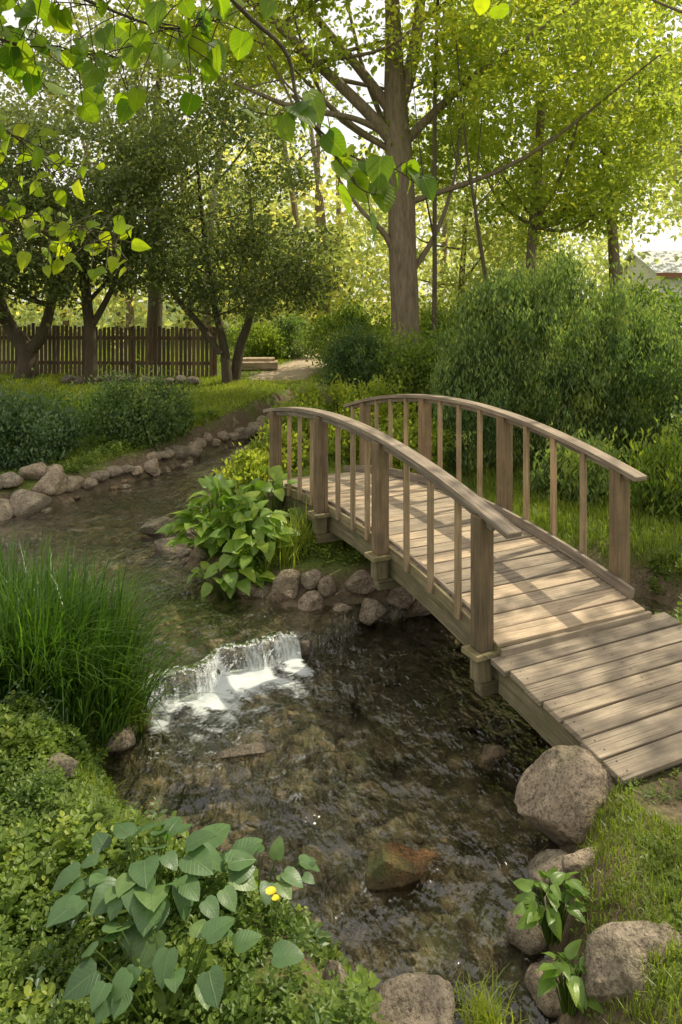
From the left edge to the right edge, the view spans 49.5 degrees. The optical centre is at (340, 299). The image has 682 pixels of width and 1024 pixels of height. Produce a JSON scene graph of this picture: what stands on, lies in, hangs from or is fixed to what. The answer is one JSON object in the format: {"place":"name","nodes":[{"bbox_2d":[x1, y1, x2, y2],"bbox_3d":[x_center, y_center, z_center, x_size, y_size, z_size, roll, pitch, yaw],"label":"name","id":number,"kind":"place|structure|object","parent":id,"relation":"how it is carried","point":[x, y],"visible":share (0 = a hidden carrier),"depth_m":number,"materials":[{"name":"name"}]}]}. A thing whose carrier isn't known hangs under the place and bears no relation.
{"place":"outdoors","nodes":[
{"label":"outdoors","id":0,"kind":"place"},
{"bbox_2d":[0,434,672,971],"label":"stream water","id":1,"kind":"structure","parent":0,"point":[234,680],"depth_m":6.47,"materials":[{"name":"clear liquid"}]},
{"bbox_2d":[173,828,189,839],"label":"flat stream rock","id":2,"kind":"object","parent":1,"relation":"on","point":[179,837],"visible":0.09,"depth_m":3.99,"materials":[{"name":"stone"}]},
{"bbox_2d":[138,631,301,711],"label":"waterfall","id":3,"kind":"structure","parent":1,"relation":"on","point":[213,662],"depth_m":5.71,"materials":[{"name":"liquid"}]},
{"bbox_2d":[210,742,275,758],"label":"flat stream rock","id":4,"kind":"object","parent":1,"relation":"on","point":[250,749],"visible":1,"depth_m":4.73,"materials":[{"name":"stone"}]},
{"bbox_2d":[266,787,296,814],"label":"stream rock","id":5,"kind":"object","parent":1,"relation":"in","point":[275,797],"visible":0.98,"depth_m":4.31,"materials":[{"name":"grey stone"}]},
{"bbox_2d":[365,842,425,892],"bbox_3d":[0.275,2.868,3.742,0.314,0.175,0.214,0,0,0],"label":"mossy stream rock","id":6,"kind":"object","parent":1,"relation":"in","point":[394,867],"visible":1,"depth_m":3.68,"materials":[{"name":"brown stone"}]},
{"bbox_2d":[418,848,452,889],"bbox_3d":[0.439,2.945,3.857,0.285,0.151,0.189,0,0,0],"label":"mossy stream rock","id":7,"kind":"object","parent":1,"relation":"in","point":[438,867],"visible":0.51,"depth_m":3.83,"materials":[{"name":"stone"}]},
{"bbox_2d":[0,302,681,1023],"bbox_3d":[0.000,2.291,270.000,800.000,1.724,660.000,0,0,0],"label":"ground","id":8,"kind":"structure","parent":0,"point":[242,794],"depth_m":5.00,"materials":[{"name":"soil"}]},
{"bbox_2d":[0,366,99,472],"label":"bank shrub","id":9,"kind":"object","parent":8,"relation":"on","point":[41,432],"visible":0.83,"depth_m":11.05,"materials":[{"name":"green plant"}]},
{"bbox_2d":[24,752,78,779],"bbox_3d":[-1.636,2.598,4.105,0.336,0.136,0.222,0,0,-23],"label":"boulder","id":10,"kind":"object","parent":8,"relation":"on","point":[68,764],"visible":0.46,"depth_m":4.07,"materials":[{"name":"stone"}]},
{"bbox_2d":[0,681,111,786],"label":"groundcover foliage","id":11,"kind":"object","parent":8,"relation":"on","point":[77,741],"visible":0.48,"depth_m":4.30,"materials":[{"name":"green plant"}]},
{"bbox_2d":[0,87,121,380],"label":"plum tree","id":12,"kind":"object","parent":8,"relation":"on","point":[26,347],"visible":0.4,"depth_m":16.93,"materials":[{"name":"green plant"}]},
{"bbox_2d":[6,378,122,438],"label":"bank shrub","id":13,"kind":"object","parent":8,"relation":"on","point":[78,403],"visible":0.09,"depth_m":12.93,"materials":[{"name":"green plant"}]},
{"bbox_2d":[71,762,126,805],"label":"grass tuft","id":14,"kind":"object","parent":8,"relation":"on","point":[108,788],"visible":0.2,"depth_m":4.15,"materials":[{"name":"green plant"}]},
{"bbox_2d":[0,71,198,383],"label":"plum tree","id":15,"kind":"object","parent":8,"relation":"on","point":[91,319],"visible":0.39,"depth_m":16.47,"materials":[{"name":"green plant"}]},
{"bbox_2d":[0,374,199,394],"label":"garden edging stones","id":16,"kind":"object","parent":8,"relation":"on","point":[67,379],"visible":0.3,"depth_m":17.89,"materials":[{"name":"stone"}]},
{"bbox_2d":[0,323,216,376],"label":"picket fence","id":17,"kind":"object","parent":8,"relation":"on","point":[53,362],"visible":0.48,"depth_m":19.14,"materials":[{"name":"brown wood"}]},
{"bbox_2d":[1,407,220,474],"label":"ivy groundcover","id":18,"kind":"object","parent":8,"relation":"on","point":[107,447],"visible":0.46,"depth_m":11.59,"materials":[{"name":"green plant"}]},
{"bbox_2d":[0,518,244,758],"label":"tall grass clump","id":19,"kind":"object","parent":8,"relation":"on","point":[72,649],"visible":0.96,"depth_m":4.90,"materials":[{"name":"green plant"}]},
{"bbox_2d":[59,359,207,451],"bbox_3d":[-3.549,1.962,12.630,2.487,2.068,2.074,0,0,0],"label":"bank shrub","id":20,"kind":"object","parent":8,"relation":"on","point":[111,419],"visible":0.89,"depth_m":12.26,"materials":[{"name":"green plant"}]},
{"bbox_2d":[104,686,171,733],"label":"grass tuft","id":21,"kind":"object","parent":8,"relation":"on","point":[137,718],"visible":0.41,"depth_m":4.97,"materials":[{"name":"green plant"}]},
{"bbox_2d":[0,414,293,525],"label":"bank stones","id":22,"kind":"object","parent":8,"relation":"on","point":[53,479],"visible":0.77,"depth_m":10.20,"materials":[{"name":"grey stone"}]},
{"bbox_2d":[46,816,262,974],"bbox_3d":[-0.748,2.413,3.014,0.766,0.359,0.694,0,0,17],"label":"round leaf plant","id":23,"kind":"object","parent":8,"relation":"on","point":[138,894],"visible":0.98,"depth_m":2.95,"materials":[{"name":"green plant"}]},
{"bbox_2d":[139,516,177,537],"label":"stream rock","id":24,"kind":"object","parent":8,"relation":"on","point":[151,527],"visible":0.67,"depth_m":8.67,"materials":[{"name":"stone"}]},
{"bbox_2d":[154,537,187,557],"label":"stream rock","id":25,"kind":"object","parent":8,"relation":"on","point":[159,545],"visible":0.6,"depth_m":8.11,"materials":[{"name":"stone"}]},
{"bbox_2d":[62,914,305,1023],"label":"round leaf plant","id":26,"kind":"object","parent":8,"relation":"on","point":[84,981],"visible":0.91,"depth_m":2.58,"materials":[{"name":"green plant"}]},
{"bbox_2d":[0,0,371,360],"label":"ash tree","id":27,"kind":"object","parent":8,"relation":"on","point":[154,317],"visible":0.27,"depth_m":20.95,"materials":[{"name":"green plant"}]},
{"bbox_2d":[0,678,384,1023],"bbox_3d":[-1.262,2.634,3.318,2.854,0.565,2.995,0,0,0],"label":"groundcover foliage","id":28,"kind":"object","parent":8,"relation":"on","point":[247,999],"visible":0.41,"depth_m":2.97,"materials":[{"name":"green plant"}]},
{"bbox_2d":[178,762,222,800],"bbox_3d":[-0.902,2.990,4.612,0.259,0.135,0.318,0,0,-37],"label":"stream rock","id":29,"kind":"object","parent":8,"relation":"on","point":[194,786],"visible":0.97,"depth_m":4.53,"materials":[{"name":"grey stone"}]},
{"bbox_2d":[51,69,369,383],"bbox_3d":[-2.911,-1.532,16.818,7.078,7.433,5.040,0,0,0],"label":"plum tree","id":30,"kind":"object","parent":8,"relation":"on","point":[254,246],"visible":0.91,"depth_m":16.46,"materials":[{"name":"green plant"}]},
{"bbox_2d":[155,473,275,558],"bbox_3d":[-1.255,2.175,7.543,1.250,0.819,1.001,0,0,0],"label":"hosta plant","id":31,"kind":"object","parent":8,"relation":"on","point":[187,519],"visible":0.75,"depth_m":7.42,"materials":[{"name":"green plant"}]},
{"bbox_2d":[186,550,274,599],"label":"hosta plant","id":32,"kind":"object","parent":8,"relation":"on","point":[230,583],"visible":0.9,"depth_m":6.89,"materials":[{"name":"green plant"}]},
{"bbox_2d":[210,442,283,503],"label":"leafy plant","id":33,"kind":"object","parent":8,"relation":"on","point":[247,470],"visible":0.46,"depth_m":9.06,"materials":[{"name":"green plant"}]},
{"bbox_2d":[203,495,303,570],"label":"hosta plant","id":34,"kind":"object","parent":8,"relation":"on","point":[234,544],"visible":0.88,"depth_m":7.09,"materials":[{"name":"green plant"}]},
{"bbox_2d":[0,0,508,281],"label":"redbud tree","id":35,"kind":"object","parent":8,"relation":"on","point":[17,58],"visible":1,"depth_m":2.51,"materials":[{"name":"green plant"}]},
{"bbox_2d":[217,318,294,361],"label":"flowering shrub","id":36,"kind":"object","parent":8,"relation":"on","point":[266,341],"visible":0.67,"depth_m":22.55,"materials":[{"name":"green plant"}]},
{"bbox_2d":[242,357,277,369],"bbox_3d":[-2.302,1.750,20.424,1.100,0.280,0.849,0,0,-6],"label":"wooden park bench","id":37,"kind":"object","parent":8,"relation":"on","point":[262,363],"visible":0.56,"depth_m":20.04,"materials":[{"name":"brown wood"}]},
{"bbox_2d":[213,836,319,920],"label":"round leaf plant","id":38,"kind":"object","parent":8,"relation":"on","point":[288,877],"visible":0.67,"depth_m":3.12,"materials":[{"name":"green plant"}]},
{"bbox_2d":[265,886,276,941],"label":"yellow flower","id":39,"kind":"object","parent":8,"relation":"on","point":[270,890],"visible":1,"depth_m":2.95,"materials":[{"name":"yellow plant"}]},
{"bbox_2d":[238,465,305,520],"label":"hosta plant","id":40,"kind":"object","parent":8,"relation":"on","point":[278,475],"visible":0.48,"depth_m":7.91,"materials":[{"name":"green plant"}]},
{"bbox_2d":[271,894,279,942],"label":"yellow flower","id":41,"kind":"object","parent":8,"relation":"on","point":[275,897],"visible":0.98,"depth_m":2.93,"materials":[{"name":"yellow plant"}]},
{"bbox_2d":[0,475,551,1003],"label":"streambed pebbles","id":42,"kind":"object","parent":8,"relation":"on","point":[374,957],"visible":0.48,"depth_m":4.52,"materials":[{"name":"stone"}]},
{"bbox_2d":[245,420,309,472],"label":"leafy plant","id":43,"kind":"object","parent":8,"relation":"on","point":[263,446],"visible":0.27,"depth_m":10.34,"materials":[{"name":"green plant"}]},
{"bbox_2d":[193,490,369,580],"bbox_3d":[-0.613,2.443,8.237,2.232,0.554,2.603,0,0,0],"label":"island groundcover","id":44,"kind":"object","parent":8,"relation":"on","point":[331,551],"visible":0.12,"depth_m":7.13,"materials":[{"name":"green plant"}]},
{"bbox_2d":[141,569,431,708],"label":"stone bank wall","id":45,"kind":"structure","parent":8,"relation":"on","point":[286,585],"depth_m":6.58,"materials":[{"name":"stone"}]},
{"bbox_2d":[249,497,324,558],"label":"grass tuft","id":46,"kind":"object","parent":8,"relation":"on","point":[304,529],"visible":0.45,"depth_m":7.38,"materials":[{"name":"green plant"}]},
{"bbox_2d":[253,306,322,358],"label":"flowering shrub","id":47,"kind":"object","parent":8,"relation":"on","point":[294,328],"visible":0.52,"depth_m":23.16,"materials":[{"name":"green plant"}]},
{"bbox_2d":[251,387,326,449],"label":"leafy plant","id":48,"kind":"object","parent":8,"relation":"on","point":[305,425],"visible":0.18,"depth_m":11.87,"materials":[{"name":"green plant"}]},
{"bbox_2d":[251,506,327,571],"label":"grass tuft","id":49,"kind":"object","parent":8,"relation":"on","point":[285,557],"visible":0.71,"depth_m":7.09,"materials":[{"name":"green plant"}]},
{"bbox_2d":[290,845,335,886],"bbox_3d":[-0.144,2.983,3.905,0.188,0.114,0.243,0,0,-43],"label":"stream rock","id":50,"kind":"object","parent":8,"relation":"on","point":[325,865],"visible":0.67,"depth_m":3.88,"materials":[{"name":"grey stone"}]},
{"bbox_2d":[287,373,361,429],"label":"leafy plant","id":51,"kind":"object","parent":8,"relation":"on","point":[315,394],"visible":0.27,"depth_m":13.19,"materials":[{"name":"green plant"}]},
{"bbox_2d":[322,960,347,989],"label":"boulder","id":52,"kind":"object","parent":8,"relation":"on","point":[335,966],"visible":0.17,"depth_m":2.91,"materials":[{"name":"stone"}]},
{"bbox_2d":[104,475,567,1023],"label":"bank stones","id":53,"kind":"object","parent":8,"relation":"on","point":[530,943],"visible":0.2,"depth_m":3.36,"materials":[{"name":"stone"}]},
{"bbox_2d":[0,348,681,1023],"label":"grass","id":54,"kind":"structure","parent":8,"relation":"on","point":[654,536],"depth_m":7.81,"materials":[{"name":"green plant"}]},
{"bbox_2d":[0,43,681,348],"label":"distant trees","id":55,"kind":"object","parent":8,"relation":"on","point":[117,305],"visible":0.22,"depth_m":31.82,"materials":[{"name":"green plant"}]},
{"bbox_2d":[292,293,390,373],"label":"flowering shrub","id":56,"kind":"object","parent":8,"relation":"on","point":[323,327],"visible":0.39,"depth_m":19.84,"materials":[{"name":"green plant"}]},
{"bbox_2d":[303,400,379,464],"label":"leafy plant","id":57,"kind":"object","parent":8,"relation":"on","point":[344,450],"visible":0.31,"depth_m":10.66,"materials":[{"name":"green plant"}]},
{"bbox_2d":[336,683,373,708],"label":"stream rock","id":58,"kind":"object","parent":8,"relation":"on","point":[356,695],"visible":0.98,"depth_m":5.52,"materials":[{"name":"grey stone"}]},
{"bbox_2d":[314,302,404,410],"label":"boxwood shrub","id":59,"kind":"object","parent":8,"relation":"on","point":[365,369],"visible":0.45,"depth_m":14.03,"materials":[{"name":"green plant"}]},
{"bbox_2d":[331,368,417,436],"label":"leafy plant","id":60,"kind":"object","parent":8,"relation":"on","point":[352,395],"visible":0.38,"depth_m":12.19,"materials":[{"name":"green plant"}]},
{"bbox_2d":[87,0,681,411],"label":"maple tree","id":61,"kind":"object","parent":8,"relation":"on","point":[391,124],"visible":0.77,"depth_m":14.74,"materials":[{"name":"green plant"}]},
{"bbox_2d":[372,742,415,766],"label":"stream rock","id":62,"kind":"object","parent":8,"relation":"on","point":[387,754],"visible":0.98,"depth_m":4.85,"materials":[{"name":"stone"}]},
{"bbox_2d":[372,972,454,1023],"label":"boulder","id":63,"kind":"object","parent":8,"relation":"on","point":[417,998],"visible":0.81,"depth_m":2.87,"materials":[{"name":"stone"}]},
{"bbox_2d":[378,411,455,473],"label":"leafy plant","id":64,"kind":"object","parent":8,"relation":"on","point":[412,435],"visible":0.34,"depth_m":10.07,"materials":[{"name":"green plant"}]},
{"bbox_2d":[352,315,484,425],"bbox_3d":[1.692,1.514,13.527,2.431,2.510,2.196,0,0,33],"label":"lilac shrub","id":65,"kind":"object","parent":8,"relation":"on","point":[422,363],"visible":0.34,"depth_m":13.30,"materials":[{"name":"green plant"}]},
{"bbox_2d":[384,281,508,360],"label":"flowering shrub","id":66,"kind":"object","parent":8,"relation":"on","point":[426,323],"visible":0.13,"depth_m":17.21,"materials":[{"name":"green plant"}]},
{"bbox_2d":[304,136,611,324],"bbox_3d":[3.083,-1.434,21.005,8.408,6.894,5.358,0,0,0],"label":"acacia tree","id":67,"kind":"object","parent":8,"relation":"on","point":[496,235],"visible":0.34,"depth_m":20.50,"materials":[{"name":"green plant"}]},
{"bbox_2d":[447,703,483,729],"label":"stream rock","id":68,"kind":"object","parent":8,"relation":"on","point":[464,721],"visible":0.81,"depth_m":5.21,"materials":[{"name":"stone"}]},
{"bbox_2d":[263,394,681,785],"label":"wooden footbridge","id":69,"kind":"object","parent":8,"relation":"on","point":[595,668],"visible":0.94,"depth_m":5.53,"materials":[{"name":"brown wood"}]},
{"bbox_2d":[446,813,499,848],"bbox_3d":[0.764,3.009,4.220,0.302,0.127,0.202,0,0,38],"label":"stream rock","id":70,"kind":"object","parent":8,"relation":"on","point":[462,828],"visible":0.94,"depth_m":4.16,"materials":[{"name":"stone"}]},
{"bbox_2d":[448,933,499,1000],"bbox_3d":[0.600,2.990,3.315,0.219,0.124,0.303,0,0,23],"label":"stream rock","id":71,"kind":"object","parent":8,"relation":"on","point":[476,963],"visible":0.82,"depth_m":3.27,"materials":[{"name":"grey stone"}]},
{"bbox_2d":[367,0,592,349],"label":"young birch","id":72,"kind":"object","parent":8,"relation":"on","point":[474,85],"visible":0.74,"depth_m":13.85,"materials":[{"name":"green plant"}]},
{"bbox_2d":[421,326,543,475],"bbox_3d":[2.024,1.609,10.801,1.979,2.664,1.820,0,0,0],"label":"juniper shrub","id":73,"kind":"object","parent":8,"relation":"on","point":[443,379],"visible":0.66,"depth_m":10.47,"materials":[{"name":"green plant"}]},
{"bbox_2d":[472,744,506,774],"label":"stream rock","id":74,"kind":"object","parent":8,"relation":"on","point":[491,757],"visible":1,"depth_m":4.69,"materials":[{"name":"stone"}]},
{"bbox_2d":[452,958,526,1023],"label":"grass tuft","id":75,"kind":"object","parent":8,"relation":"on","point":[478,1013],"visible":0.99,"depth_m":2.94,"materials":[{"name":"green plant"}]},
{"bbox_2d":[527,852,544,896],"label":"boulder","id":76,"kind":"object","parent":8,"relation":"on","point":[530,862],"visible":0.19,"depth_m":3.77,"materials":[{"name":"stone"}]},
{"bbox_2d":[414,0,681,384],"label":"birch tree","id":77,"kind":"object","parent":8,"relation":"on","point":[570,208],"visible":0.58,"depth_m":16.97,"materials":[{"name":"green plant"}]},
{"bbox_2d":[512,867,589,946],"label":"nettle plant","id":78,"kind":"object","parent":8,"relation":"on","point":[533,911],"visible":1,"depth_m":3.23,"materials":[{"name":"green plant"}]},
{"bbox_2d":[432,230,672,466],"bbox_3d":[3.212,0.936,11.217,3.687,3.902,2.704,0,0,0],"label":"shrub","id":79,"kind":"object","parent":8,"relation":"on","point":[531,320],"visible":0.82,"depth_m":10.62,"materials":[{"name":"green plant"}]},
{"bbox_2d":[514,745,615,846],"bbox_3d":[1.314,2.694,3.992,0.738,0.507,0.520,0,0,0],"label":"boulder","id":80,"kind":"object","parent":8,"relation":"on","point":[560,789],"visible":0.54,"depth_m":3.88,"materials":[{"name":"stone"}]},
{"bbox_2d":[537,939,602,1016],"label":"nettle plant","id":81,"kind":"object","parent":8,"relation":"on","point":[572,996],"visible":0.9,"depth_m":2.91,"materials":[{"name":"green plant"}]},
{"bbox_2d":[520,411,636,510],"bbox_3d":[2.975,2.203,9.249,1.413,1.499,1.367,0,0,0],"label":"fern shrub","id":82,"kind":"object","parent":8,"relation":"on","point":[568,477],"visible":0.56,"depth_m":9.11,"materials":[{"name":"green plant"}]},
{"bbox_2d":[561,846,596,880],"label":"boulder","id":83,"kind":"object","parent":8,"relation":"on","point":[572,861],"visible":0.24,"depth_m":3.50,"materials":[{"name":"stone"}]},
{"bbox_2d":[504,0,681,299],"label":"birch tree","id":84,"kind":"object","parent":8,"relation":"on","point":[613,258],"visible":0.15,"depth_m":19.65,"materials":[{"name":"green plant"}]},
{"bbox_2d":[563,280,681,466],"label":"juniper shrub","id":85,"kind":"object","parent":8,"relation":"on","point":[668,360],"visible":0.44,"depth_m":10.59,"materials":[{"name":"green plant"}]},
{"bbox_2d":[565,253,681,344],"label":"hedge shrub","id":86,"kind":"object","parent":8,"relation":"on","point":[642,290],"visible":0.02,"depth_m":15.99,"materials":[{"name":"green plant"}]},
{"bbox_2d":[570,768,681,1023],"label":"bank groundcover","id":87,"kind":"object","parent":8,"relation":"on","point":[679,791],"visible":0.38,"depth_m":3.25,"materials":[{"name":"green plant"}]},
{"bbox_2d":[574,0,681,13],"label":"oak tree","id":88,"kind":"object","parent":8,"relation":"on","point":[665,5],"visible":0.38,"depth_m":13.79,"materials":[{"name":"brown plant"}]},
{"bbox_2d":[582,920,681,1003],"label":"boulder","id":89,"kind":"object","parent":8,"relation":"on","point":[612,960],"visible":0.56,"depth_m":2.87,"materials":[{"name":"stone"}]},
{"bbox_2d":[616,417,681,527],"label":"fern shrub","id":90,"kind":"object","parent":8,"relation":"on","point":[660,488],"visible":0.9,"depth_m":8.53,"materials":[{"name":"green plant"}]},
{"bbox_2d":[616,284,681,445],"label":"hedge shrub","id":91,"kind":"object","parent":8,"relation":"on","point":[676,317],"visible":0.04,"depth_m":12.26,"materials":[{"name":"green plant"}]},
{"bbox_2d":[622,278,681,311],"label":"walls","id":92,"kind":"structure","parent":8,"relation":"on","point":[671,283],"depth_m":34.30,"materials":[{"name":"white paint"}]},
{"bbox_2d":[621,257,655,279],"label":"gables","id":93,"kind":"object","parent":92,"relation":"on","point":[639,264],"visible":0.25,"depth_m":36.79,"materials":[{"name":"white paint"}]},
{"bbox_2d":[620,251,681,273],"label":"roof","id":94,"kind":"structure","parent":92,"relation":"on","point":[665,258],"depth_m":35.69,"materials":[{"name":"grey"}]},
{"bbox_2d":[656,273,681,277],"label":"fascia","id":95,"kind":"structure","parent":94,"relation":"attached to","point":[672,275],"depth_m":33.94,"materials":[{"name":"brown wood"}]},
{"bbox_2d":[623,42,681,187],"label":"ash tree","id":96,"kind":"object","parent":8,"relation":"on","point":[678,156],"visible":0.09,"depth_m":23.85,"materials":[{"name":"green plant"}]},
{"bbox_2d":[641,546,681,621],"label":"bank groundcover","id":97,"kind":"object","parent":8,"relation":"on","point":[675,615],"visible":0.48,"depth_m":7.22,"materials":[{"name":"green plant"}]},
{"bbox_2d":[647,383,681,460],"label":"hedge shrub","id":98,"kind":"object","parent":8,"relation":"on","point":[678,420],"visible":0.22,"depth_m":9.66,"materials":[{"name":"green plant"}]},
{"bbox_2d":[0,0,681,301],"label":"sky","id":99,"kind":"structure","parent":0,"point":[659,243],"materials":[{"name":"white"}]}
]}

